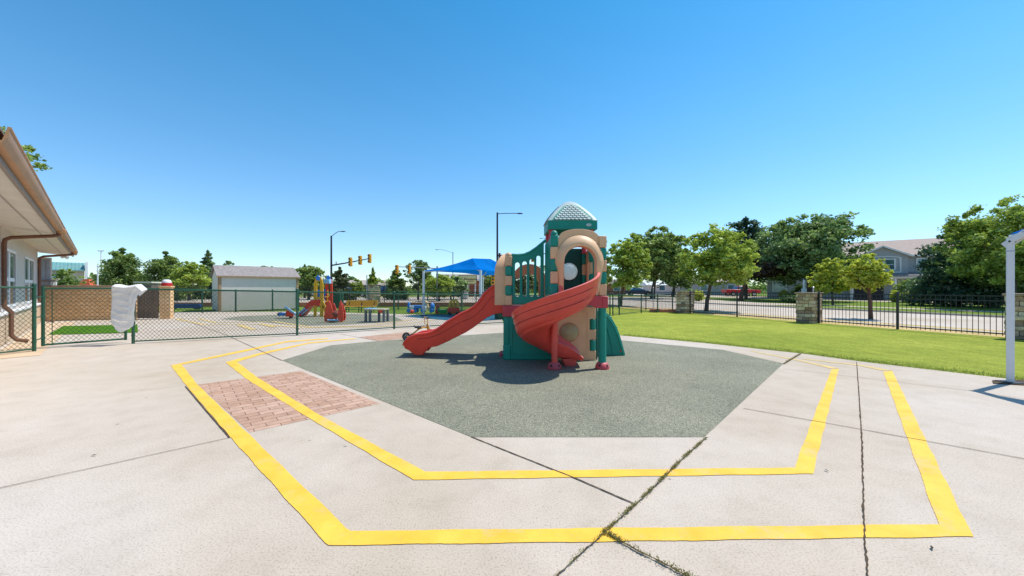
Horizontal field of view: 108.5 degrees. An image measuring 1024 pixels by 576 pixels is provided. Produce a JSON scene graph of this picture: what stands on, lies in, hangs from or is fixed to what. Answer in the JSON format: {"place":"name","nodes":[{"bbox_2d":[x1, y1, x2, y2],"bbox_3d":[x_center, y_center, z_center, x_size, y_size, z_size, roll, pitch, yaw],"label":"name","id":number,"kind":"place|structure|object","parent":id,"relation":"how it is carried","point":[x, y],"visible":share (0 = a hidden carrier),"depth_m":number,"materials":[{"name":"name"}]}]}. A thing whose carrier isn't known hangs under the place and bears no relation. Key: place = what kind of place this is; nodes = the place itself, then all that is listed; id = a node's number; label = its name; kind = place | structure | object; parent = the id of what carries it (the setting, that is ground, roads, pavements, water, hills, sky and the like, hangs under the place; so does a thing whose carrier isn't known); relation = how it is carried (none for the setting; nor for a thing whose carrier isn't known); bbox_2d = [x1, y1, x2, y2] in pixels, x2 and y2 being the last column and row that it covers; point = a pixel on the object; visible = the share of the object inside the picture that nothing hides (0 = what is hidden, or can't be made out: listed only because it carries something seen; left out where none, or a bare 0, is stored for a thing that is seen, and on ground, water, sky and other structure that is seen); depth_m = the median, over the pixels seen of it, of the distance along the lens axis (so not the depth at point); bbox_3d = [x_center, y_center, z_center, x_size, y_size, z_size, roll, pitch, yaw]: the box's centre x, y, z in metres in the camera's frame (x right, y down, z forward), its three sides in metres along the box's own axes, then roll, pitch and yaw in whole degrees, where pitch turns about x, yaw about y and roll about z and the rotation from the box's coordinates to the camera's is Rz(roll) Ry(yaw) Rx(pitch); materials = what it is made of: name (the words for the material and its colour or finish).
{"place":"outdoors","nodes":[
{"label":"outdoors","id":0,"kind":"place"},
{"bbox_2d":[158,286,174,318],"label":"brick pier","id":1,"kind":"structure","parent":0,"point":[166,301],"depth_m":16.65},
{"bbox_2d":[137,287,158,317],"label":"wooden gate","id":2,"kind":"structure","parent":1,"relation":"attached to","point":[154,304],"depth_m":16.59,"materials":[{"name":"grey wood"}]},
{"bbox_2d":[333,293,344,307],"bbox_3d":[-12.350,0.860,26.000,0.840,1.080,0.720,0,0,0],"label":"utility box","id":3,"kind":"object","parent":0,"point":[336,296],"visible":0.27,"depth_m":25.69,"materials":[{"name":"metal"}]},
{"bbox_2d":[174,297,790,304],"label":"cross street","id":4,"kind":"structure","parent":0,"point":[615,302],"depth_m":38.75,"materials":[{"name":"asphalt"}]},
{"bbox_2d":[86,247,149,284],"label":"tree","id":5,"kind":"object","parent":4,"relation":"on","point":[119,270],"visible":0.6,"depth_m":43.29,"materials":[{"name":"green plant"}]},
{"bbox_2d":[133,251,196,299],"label":"tree","id":6,"kind":"object","parent":4,"relation":"on","point":[159,268],"visible":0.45,"depth_m":43.11,"materials":[{"name":"green plant"}]},
{"bbox_2d":[167,261,211,299],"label":"leafy tree","id":7,"kind":"object","parent":4,"relation":"on","point":[187,274],"visible":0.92,"depth_m":41.35,"materials":[{"name":"green plant"}]},
{"bbox_2d":[192,250,214,299],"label":"pine tree","id":8,"kind":"object","parent":4,"relation":"on","point":[207,262],"visible":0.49,"depth_m":46.67,"materials":[{"name":"green plant"}]},
{"bbox_2d":[295,265,328,299],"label":"leafy tree","id":9,"kind":"object","parent":4,"relation":"on","point":[309,274],"visible":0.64,"depth_m":44.18,"materials":[{"name":"green plant"}]},
{"bbox_2d":[324,267,357,299],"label":"pine tree","id":10,"kind":"object","parent":4,"relation":"on","point":[339,277],"visible":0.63,"depth_m":42.47,"materials":[{"name":"green plant"}]},
{"bbox_2d":[330,231,371,278],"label":"street lamp","id":11,"kind":"object","parent":4,"relation":"on","point":[359,260],"visible":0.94,"depth_m":43.21,"materials":[{"name":"black metal"}]},
{"bbox_2d":[350,279,363,299],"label":"leafy tree","id":12,"kind":"object","parent":4,"relation":"on","point":[355,284],"visible":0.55,"depth_m":43.89,"materials":[{"name":"green plant"}]},
{"bbox_2d":[364,267,380,298],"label":"pine tree","id":13,"kind":"object","parent":4,"relation":"on","point":[371,280],"visible":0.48,"depth_m":43.70,"materials":[{"name":"green plant"}]},
{"bbox_2d":[382,269,408,299],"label":"pine tree","id":14,"kind":"object","parent":4,"relation":"on","point":[394,280],"visible":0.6,"depth_m":44.78,"materials":[{"name":"green plant"}]},
{"bbox_2d":[395,265,437,300],"bbox_3d":[-10.034,-0.509,38.782,4.431,3.818,0.616,0,0,0],"label":"traffic light","id":15,"kind":"object","parent":4,"relation":"on","point":[409,267],"visible":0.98,"depth_m":38.93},
{"bbox_2d":[403,260,431,299],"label":"leafy tree","id":16,"kind":"object","parent":4,"relation":"on","point":[416,275],"visible":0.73,"depth_m":43.50,"materials":[{"name":"green plant"}]},
{"bbox_2d":[419,274,455,300],"bbox_3d":[-8.065,-0.057,39.907,3.972,3.026,3.762,0,0,0],"label":"leafy tree","id":17,"kind":"object","parent":4,"relation":"on","point":[444,280],"visible":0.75,"depth_m":39.26,"materials":[{"name":"green plant"}]},
{"bbox_2d":[459,275,476,297],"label":"sign board","id":18,"kind":"object","parent":4,"relation":"on","point":[471,279],"visible":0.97,"depth_m":49.89,"materials":[{"name":"white paint"}]},
{"bbox_2d":[491,212,544,284],"bbox_3d":[0.593,-2.983,35.640,5.195,8.767,0.992,0,0,3],"label":"street lamp","id":19,"kind":"object","parent":4,"relation":"on","point":[493,276],"visible":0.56,"depth_m":35.91,"materials":[{"name":"black metal"}]},
{"bbox_2d":[515,274,537,294],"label":"shade tree","id":20,"kind":"object","parent":4,"relation":"on","point":[531,281],"visible":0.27,"depth_m":51.01,"materials":[{"name":"green plant"}]},
{"bbox_2d":[605,248,613,292],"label":"shade tree","id":21,"kind":"object","parent":4,"relation":"on","point":[608,279],"visible":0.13,"depth_m":43.21,"materials":[{"name":"green plant"}]},
{"bbox_2d":[0,312,1023,575],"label":"concrete paving","id":22,"kind":"structure","parent":0,"point":[216,504],"depth_m":2.70,"materials":[{"name":"concrete"}]},
{"bbox_2d":[0,283,36,352],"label":"chain link fence","id":23,"kind":"object","parent":22,"relation":"on","point":[34,317],"visible":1,"depth_m":8.01,"materials":[{"name":"green metal"}]},
{"bbox_2d":[37,286,126,345],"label":"gate","id":24,"kind":"structure","parent":23,"relation":"attached to","point":[43,312],"depth_m":8.79,"materials":[{"name":"green metal"}]},
{"bbox_2d":[0,322,73,358],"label":"gravel strip","id":25,"kind":"object","parent":22,"relation":"on","point":[40,350],"visible":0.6,"depth_m":8.94,"materials":[{"name":"gravel"}]},
{"bbox_2d":[0,127,77,346],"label":"school building","id":26,"kind":"structure","parent":22,"relation":"on","point":[31,225],"depth_m":9.14,"materials":[{"name":"paint"}]},
{"bbox_2d":[7,248,15,306],"bbox_3d":[-13.648,-0.265,10.008,2.240,1.570,0.044,0,0,42],"label":"window","id":27,"kind":"structure","parent":26,"relation":"in","point":[10,256],"depth_m":10.21,"materials":[{"name":"glass"}]},
{"bbox_2d":[24,256,33,303],"bbox_3d":[-16.897,-0.265,12.901,2.640,1.570,0.044,0,0,42],"label":"window","id":28,"kind":"structure","parent":26,"relation":"in","point":[28,265],"depth_m":12.84,"materials":[{"name":"glass"}]},
{"bbox_2d":[38,285,137,320],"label":"brick wall","id":29,"kind":"structure","parent":22,"relation":"on","point":[100,299],"depth_m":15.94,"materials":[{"name":"brick"}]},
{"bbox_2d":[49,325,137,334],"bbox_3d":[-14.105,1.388,12.576,4.646,0.001,1.896,0,0,44],"label":"turf mat","id":30,"kind":"object","parent":22,"relation":"on","point":[88,329],"visible":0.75,"depth_m":12.05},
{"bbox_2d":[174,289,298,312],"bbox_3d":[-15.845,0.730,21.384,6.149,1.340,0.292,0,0,-21],"label":"chain link fence","id":31,"kind":"object","parent":22,"relation":"on","point":[235,302],"visible":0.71,"depth_m":21.26,"materials":[{"name":"green metal"}]},
{"bbox_2d":[198,371,379,431],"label":"brick pavers","id":32,"kind":"object","parent":22,"relation":"on","point":[248,405],"visible":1,"depth_m":4.62,"materials":[{"name":"brick"}]},
{"bbox_2d":[176,319,431,327],"bbox_3d":[-9.194,1.393,14.762,11.952,0.001,3.826,0,0,0],"label":"yellow line","id":33,"kind":"object","parent":22,"relation":"on","point":[290,326],"visible":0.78,"depth_m":14.08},
{"bbox_2d":[199,319,413,326],"bbox_3d":[-9.168,1.392,14.870,9.909,0.001,3.606,0,0,0],"label":"yellow line","id":34,"kind":"object","parent":22,"relation":"on","point":[292,324],"visible":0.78,"depth_m":14.88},
{"bbox_2d":[224,314,402,325],"bbox_3d":[-8.810,1.396,17.203,9.018,0.001,5.269,0,0,29],"label":"play area pad","id":35,"kind":"object","parent":22,"relation":"on","point":[350,317],"visible":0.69,"depth_m":16.35,"materials":[{"name":"rubber"}]},
{"bbox_2d":[298,275,332,316],"bbox_3d":[-9.755,0.375,18.267,1.490,2.053,0.665,0,0,0],"label":"rocket slide","id":36,"kind":"object","parent":35,"relation":"on","point":[328,280],"visible":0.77,"depth_m":18.00,"materials":[{"name":"yellow plastic"}]},
{"bbox_2d":[324,301,345,321],"bbox_3d":[-7.265,0.940,15.277,0.906,0.870,0.785,0,0,0],"label":"rocker","id":37,"kind":"object","parent":35,"relation":"on","point":[331,312],"visible":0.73,"depth_m":15.00,"materials":[{"name":"red plastic"}]},
{"bbox_2d":[364,308,388,321],"bbox_3d":[-5.614,1.117,15.263,0.920,0.565,0.630,0,0,0],"label":"play table","id":38,"kind":"object","parent":35,"relation":"on","point":[383,315],"visible":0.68,"depth_m":15.04,"materials":[{"name":"blue plastic"}]},
{"bbox_2d":[345,300,377,312],"bbox_3d":[-8.742,1.061,21.148,1.906,0.681,0.535,0,0,0],"label":"bench","id":39,"kind":"object","parent":22,"relation":"on","point":[359,302],"visible":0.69,"depth_m":21.34,"materials":[{"name":"yellow plastic"}]},
{"bbox_2d":[131,288,610,343],"bbox_3d":[-2.080,0.660,13.659,17.346,1.480,0.824,0,0,-33],"label":"chain link fence","id":40,"kind":"object","parent":22,"relation":"on","point":[133,333],"visible":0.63,"depth_m":10.78,"materials":[{"name":"green metal"}]},
{"bbox_2d":[111,284,146,331],"bbox_3d":[-9.511,0.498,9.133,0.772,1.187,0.207,0,0,0],"label":"hung sheet","id":41,"kind":"object","parent":40,"relation":"hanging from","point":[124,298],"visible":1,"depth_m":9.10,"materials":[{"name":"white fabric"}]},
{"bbox_2d":[361,332,414,340],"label":"brick pavers","id":42,"kind":"object","parent":22,"relation":"on","point":[392,336],"visible":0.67,"depth_m":10.63,"materials":[{"name":"brick"}]},
{"bbox_2d":[406,315,501,320],"bbox_3d":[-2.094,1.394,17.829,4.422,0.001,4.516,0,0,-43],"label":"blue pad","id":43,"kind":"object","parent":22,"relation":"on","point":[449,316],"visible":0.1,"depth_m":17.43,"materials":[{"name":"rubber"}]},
{"bbox_2d":[447,299,459,314],"bbox_3d":[-3.013,0.999,19.139,0.600,0.798,0.500,0,0,0],"label":"toy car","id":44,"kind":"object","parent":43,"relation":"on","point":[455,309],"visible":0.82,"depth_m":18.92,"materials":[{"name":"red plastic"}]},
{"bbox_2d":[226,338,838,479],"bbox_3d":[-0.627,1.396,5.732,11.249,0.001,5.746,0,0,21],"label":"yellow line","id":45,"kind":"object","parent":22,"relation":"on","point":[806,460],"visible":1,"depth_m":2.92,"materials":[{"name":"paint"}]},
{"bbox_2d":[283,333,782,436],"bbox_3d":[0.150,1.397,7.749,8.466,0.001,7.076,0,0,42],"label":"rubber pad","id":46,"kind":"object","parent":22,"relation":"on","point":[476,385],"visible":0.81,"depth_m":5.29,"materials":[{"name":"rubber"}]},
{"bbox_2d":[402,316,429,339],"bbox_3d":[-2.455,1.095,9.933,0.872,0.622,0.493,0,0,-40],"label":"tricycle","id":47,"kind":"object","parent":46,"relation":"on","point":[405,335],"visible":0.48,"depth_m":9.89,"materials":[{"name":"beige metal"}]},
{"bbox_2d":[402,202,624,369],"bbox_3d":[0.060,-0.191,6.916,4.559,3.181,2.588,0,0,0],"label":"play structure","id":48,"kind":"object","parent":46,"relation":"on","point":[566,321],"visible":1,"depth_m":7.13,"materials":[{"name":"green plastic"}]},
{"bbox_2d":[473,437,632,502],"bbox_3d":[0.210,1.394,2.931,1.587,0.001,0.027,0,0,42],"label":"slab joint","id":49,"kind":"object","parent":22,"relation":"on","point":[558,471],"visible":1,"depth_m":2.79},
{"bbox_2d":[171,338,972,544],"bbox_3d":[-0.692,1.396,5.310,12.801,0.001,6.439,0,0,19],"label":"yellow line","id":50,"kind":"object","parent":22,"relation":"on","point":[323,521],"visible":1,"depth_m":2.14,"materials":[{"name":"paint"}]},
{"bbox_2d":[605,530,698,575],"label":"weeds","id":51,"kind":"object","parent":22,"relation":"on","point":[618,538],"visible":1,"depth_m":1.90,"materials":[{"name":"green plant"}]},
{"bbox_2d":[600,437,708,532],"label":"weeds","id":52,"kind":"object","parent":22,"relation":"on","point":[608,527],"visible":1,"depth_m":2.53,"materials":[{"name":"green plant"}]},
{"bbox_2d":[752,351,836,368],"bbox_3d":[5.480,1.396,7.307,0.176,0.001,1.849,0,0,-8],"label":"yellow line","id":53,"kind":"object","parent":22,"relation":"on","point":[800,360],"visible":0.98,"depth_m":7.00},
{"bbox_2d":[806,359,890,370],"bbox_3d":[6.126,1.396,6.790,0.304,0.001,1.256,0,0,-29],"label":"yellow line","id":54,"kind":"object","parent":22,"relation":"on","point":[855,364],"visible":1,"depth_m":6.64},
{"bbox_2d":[856,364,868,575],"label":"slab joint","id":55,"kind":"object","parent":22,"relation":"on","point":[864,530],"visible":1,"depth_m":2.48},
{"bbox_2d":[995,229,1023,384],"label":"shade canopy","id":56,"kind":"object","parent":22,"relation":"on","point":[1011,241],"visible":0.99,"depth_m":5.42,"materials":[{"name":"white metal"}]},
{"bbox_2d":[0,0,1023,287],"label":"sky","id":57,"kind":"structure","parent":0,"point":[242,132],"materials":[{"name":"blue"}]},
{"bbox_2d":[174,292,1004,320],"bbox_3d":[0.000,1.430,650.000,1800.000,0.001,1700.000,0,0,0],"label":"ground","id":58,"kind":"structure","parent":0,"point":[857,303],"depth_m":27.05,"materials":[{"name":"plant"}]},
{"bbox_2d":[0,126,51,171],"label":"leafy tree","id":59,"kind":"object","parent":58,"relation":"on","point":[31,149],"visible":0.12,"depth_m":24.25,"materials":[{"name":"green plant"}]},
{"bbox_2d":[52,269,85,284],"bbox_3d":[-36.272,-0.093,30.000,2.186,3.085,2.139,0,0,-42],"label":"leafy tree","id":60,"kind":"object","parent":58,"relation":"on","point":[67,279],"visible":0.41,"depth_m":29.82,"materials":[{"name":"green plant"}]},
{"bbox_2d":[52,262,87,280],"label":"green roofed building","id":61,"kind":"structure","parent":58,"relation":"on","point":[79,268],"depth_m":60.88,"materials":[{"name":"metal"}]},
{"bbox_2d":[210,265,300,310],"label":"storage shed","id":62,"kind":"structure","parent":58,"relation":"on","point":[226,277],"depth_m":23.44,"materials":[{"name":"metal"}]},
{"bbox_2d":[144,285,538,301],"bbox_3d":[-15.250,0.580,28.600,37.568,1.640,0.068,0,0,0],"label":"iron fence","id":63,"kind":"object","parent":58,"relation":"on","point":[384,286],"visible":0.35,"depth_m":28.59,"materials":[{"name":"black metal"}]},
{"bbox_2d":[174,302,523,306],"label":"brick wall","id":64,"kind":"structure","parent":58,"relation":"on","point":[382,303],"depth_m":27.90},
{"bbox_2d":[368,285,379,305],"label":"stone pillar","id":65,"kind":"structure","parent":58,"relation":"on","point":[373,287],"depth_m":27.67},
{"bbox_2d":[406,301,434,312],"bbox_3d":[-5.183,1.067,21.000,1.557,0.660,0.470,0,0,0],"label":"toy train","id":66,"kind":"object","parent":58,"relation":"on","point":[419,307],"visible":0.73,"depth_m":20.81,"materials":[{"name":"blue plastic"}]},
{"bbox_2d":[341,290,538,309],"bbox_3d":[-2.727,0.760,24.343,16.008,1.280,1.487,0,0,-5],"label":"chain link fence","id":67,"kind":"object","parent":58,"relation":"on","point":[398,291],"visible":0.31,"depth_m":23.66,"materials":[{"name":"green metal"}]},
{"bbox_2d":[443,275,469,298],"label":"leafy tree","id":68,"kind":"object","parent":58,"relation":"on","point":[457,279],"visible":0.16,"depth_m":45.43,"materials":[{"name":"green plant"}]},
{"bbox_2d":[441,274,489,296],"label":"building","id":69,"kind":"structure","parent":58,"relation":"on","point":[470,288],"depth_m":62.00,"materials":[{"name":"beige brick"}]},
{"bbox_2d":[420,258,526,315],"bbox_3d":[-1.740,-0.150,21.450,3.563,3.100,7.471,0,0,21],"label":"shade canopy","id":70,"kind":"object","parent":58,"relation":"on","point":[481,268],"visible":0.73,"depth_m":19.35,"materials":[{"name":"blue fabric"}]},
{"bbox_2d":[406,278,766,292],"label":"distant woods","id":71,"kind":"object","parent":58,"relation":"on","point":[762,287],"visible":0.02,"depth_m":107.73,"materials":[{"name":"green plant"}]},
{"bbox_2d":[607,279,625,294],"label":"building","id":72,"kind":"structure","parent":58,"relation":"on","point":[610,288],"depth_m":74.84,"materials":[{"name":"grey brick"}]},
{"bbox_2d":[625,288,650,294],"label":"parked car","id":73,"kind":"object","parent":58,"relation":"on","point":[640,290],"visible":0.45,"depth_m":65.23,"materials":[{"name":"blue paint"}]},
{"bbox_2d":[630,226,692,298],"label":"shade tree","id":74,"kind":"object","parent":58,"relation":"on","point":[661,247],"visible":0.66,"depth_m":48.12,"materials":[{"name":"green plant"}]},
{"bbox_2d":[640,282,688,293],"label":"building","id":75,"kind":"structure","parent":58,"relation":"on","point":[663,289],"depth_m":82.54,"materials":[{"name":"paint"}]},
{"bbox_2d":[657,248,700,296],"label":"shade tree","id":76,"kind":"object","parent":58,"relation":"on","point":[683,282],"visible":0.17,"depth_m":60.79,"materials":[{"name":"green plant"}]},
{"bbox_2d":[690,279,742,294],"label":"building","id":77,"kind":"structure","parent":58,"relation":"on","point":[719,287],"depth_m":76.14,"materials":[{"name":"white paint"}]},
{"bbox_2d":[722,216,774,298],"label":"pine tree","id":78,"kind":"object","parent":58,"relation":"on","point":[753,228],"visible":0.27,"depth_m":47.35,"materials":[{"name":"green plant"}]},
{"bbox_2d":[738,257,791,300],"bbox_3d":[27.929,-1.016,40.994,5.854,5.034,6.362,0,0,0],"label":"plum tree","id":79,"kind":"object","parent":58,"relation":"on","point":[767,270],"visible":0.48,"depth_m":39.64,"materials":[{"name":"black plant"}]},
{"bbox_2d":[754,211,877,291],"bbox_3d":[32.134,-3.367,40.004,10.790,9.675,11.204,0,0,0],"label":"shade tree","id":80,"kind":"object","parent":58,"relation":"on","point":[802,249],"visible":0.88,"depth_m":37.76,"materials":[{"name":"green plant"}]},
{"bbox_2d":[806,257,849,304],"bbox_3d":[26.735,-0.584,30.984,3.289,4.072,3.229,0,0,0],"label":"street tree","id":81,"kind":"object","parent":58,"relation":"on","point":[832,280],"visible":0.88,"depth_m":30.74,"materials":[{"name":"green plant"}]},
{"bbox_2d":[767,238,1022,299],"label":"apartment house","id":82,"kind":"structure","parent":58,"relation":"on","point":[900,261],"depth_m":43.29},
{"bbox_2d":[772,281,786,291],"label":"window","id":83,"kind":"structure","parent":82,"relation":"in","point":[776,287],"depth_m":49.39,"materials":[{"name":"glass"}]},
{"bbox_2d":[855,285,883,299],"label":"door","id":84,"kind":"structure","parent":82,"relation":"in","point":[857,291],"depth_m":43.64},
{"bbox_2d":[875,258,895,269],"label":"window","id":85,"kind":"structure","parent":82,"relation":"in","point":[891,263],"depth_m":42.66,"materials":[{"name":"glass"}]},
{"bbox_2d":[891,278,923,293],"bbox_3d":[40.274,0.216,37.191,2.873,2.738,3.366,0,0,0],"label":"shrub","id":86,"kind":"object","parent":58,"relation":"on","point":[896,286],"visible":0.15,"depth_m":37.24,"materials":[{"name":"green plant"}]},
{"bbox_2d":[894,231,1022,307],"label":"pine tree","id":87,"kind":"object","parent":58,"relation":"on","point":[928,280],"visible":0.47,"depth_m":28.79,"materials":[{"name":"green plant"}]},
{"bbox_2d":[930,248,1023,305],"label":"shade tree","id":88,"kind":"object","parent":58,"relation":"on","point":[979,281],"visible":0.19,"depth_m":26.52,"materials":[{"name":"green plant"}]},
{"bbox_2d":[932,194,1023,292],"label":"shade tree","id":89,"kind":"object","parent":58,"relation":"on","point":[988,234],"visible":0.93,"depth_m":24.28,"materials":[{"name":"green plant"}]},
{"bbox_2d":[473,296,1004,336],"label":"street verge","id":90,"kind":"structure","parent":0,"point":[928,330],"depth_m":13.95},
{"bbox_2d":[607,232,652,290],"bbox_3d":[9.376,-1.460,29.356,3.726,5.846,3.701,0,0,0],"label":"street tree","id":91,"kind":"object","parent":90,"relation":"on","point":[624,257],"visible":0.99,"depth_m":28.71,"materials":[{"name":"green plant"}]},
{"bbox_2d":[675,223,760,310],"bbox_3d":[12.616,-1.288,22.728,4.711,5.508,4.641,0,0,39],"label":"street tree","id":92,"kind":"object","parent":90,"relation":"on","point":[726,257],"visible":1,"depth_m":21.84,"materials":[{"name":"green plant"}]},
{"bbox_2d":[838,253,894,318],"bbox_3d":[16.313,-0.087,17.030,1.919,3.081,1.891,0,0,-29],"label":"street tree","id":93,"kind":"object","parent":90,"relation":"on","point":[869,276],"visible":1,"depth_m":16.74,"materials":[{"name":"green plant"}]},
{"bbox_2d":[531,296,1004,330],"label":"street","id":94,"kind":"structure","parent":0,"point":[956,321],"depth_m":18.41,"materials":[{"name":"asphalt"}]},
{"bbox_2d":[614,299,1004,317],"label":"kerb","id":95,"kind":"structure","parent":94,"relation":"on","point":[980,315],"depth_m":21.94,"materials":[{"name":"concrete"}]},
{"bbox_2d":[532,294,1004,312],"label":"path","id":96,"kind":"structure","parent":0,"point":[899,308],"depth_m":25.55,"materials":[{"name":"concrete"}]},
{"bbox_2d":[627,294,968,303],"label":"parking","id":97,"kind":"structure","parent":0,"point":[760,297],"depth_m":49.89,"materials":[{"name":"asphalt"}]},
{"bbox_2d":[721,286,760,295],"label":"pickup truck","id":98,"kind":"object","parent":97,"relation":"on","point":[737,288],"visible":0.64,"depth_m":62.14,"materials":[{"name":"red paint"}]},
{"bbox_2d":[614,305,1003,332],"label":"sidewalk","id":99,"kind":"structure","parent":0,"point":[855,322],"depth_m":14.67,"materials":[{"name":"concrete"}]},
{"bbox_2d":[597,307,1023,379],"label":"turf field","id":100,"kind":"structure","parent":0,"point":[973,353],"depth_m":10.06,"materials":[{"name":"plant"}]},
{"bbox_2d":[607,290,675,309],"bbox_3d":[7.529,0.770,26.113,0.068,1.260,11.018,0,0,-22],"label":"iron fence","id":101,"kind":"object","parent":100,"relation":"on","point":[623,302],"visible":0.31,"depth_m":25.09,"materials":[{"name":"black metal"}]},
{"bbox_2d":[612,293,674,315],"bbox_3d":[7.617,0.830,20.683,6.364,1.140,0.526,0,0,-34],"label":"chain link fence","id":102,"kind":"object","parent":100,"relation":"on","point":[632,309],"visible":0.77,"depth_m":20.33,"materials":[{"name":"black metal"}]},
{"bbox_2d":[675,291,694,312],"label":"stone pillar","id":103,"kind":"structure","parent":100,"relation":"on","point":[682,301],"depth_m":20.46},
{"bbox_2d":[690,290,799,319],"bbox_3d":[10.884,0.760,17.843,0.068,1.280,5.568,0,0,-22],"label":"iron fence","id":104,"kind":"object","parent":100,"relation":"on","point":[743,295],"visible":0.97,"depth_m":17.64,"materials":[{"name":"black metal"}]},
{"bbox_2d":[794,292,823,322],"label":"stone pillar","id":105,"kind":"structure","parent":100,"relation":"on","point":[806,307],"depth_m":14.77,"materials":[{"name":"stone"}]},
{"bbox_2d":[621,334,1023,379],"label":"turf blades","id":106,"kind":"object","parent":100,"relation":"on","point":[862,360],"visible":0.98,"depth_m":7.29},
{"bbox_2d":[818,291,1004,335],"bbox_3d":[13.056,0.760,12.491,0.068,1.280,4.718,0,0,-22],"label":"iron fence","id":107,"kind":"object","parent":100,"relation":"on","point":[897,311],"visible":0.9,"depth_m":12.28,"materials":[{"name":"black metal"}]},
{"bbox_2d":[1002,293,1023,339],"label":"stone pillar","id":108,"kind":"structure","parent":100,"relation":"on","point":[1019,315],"depth_m":10.05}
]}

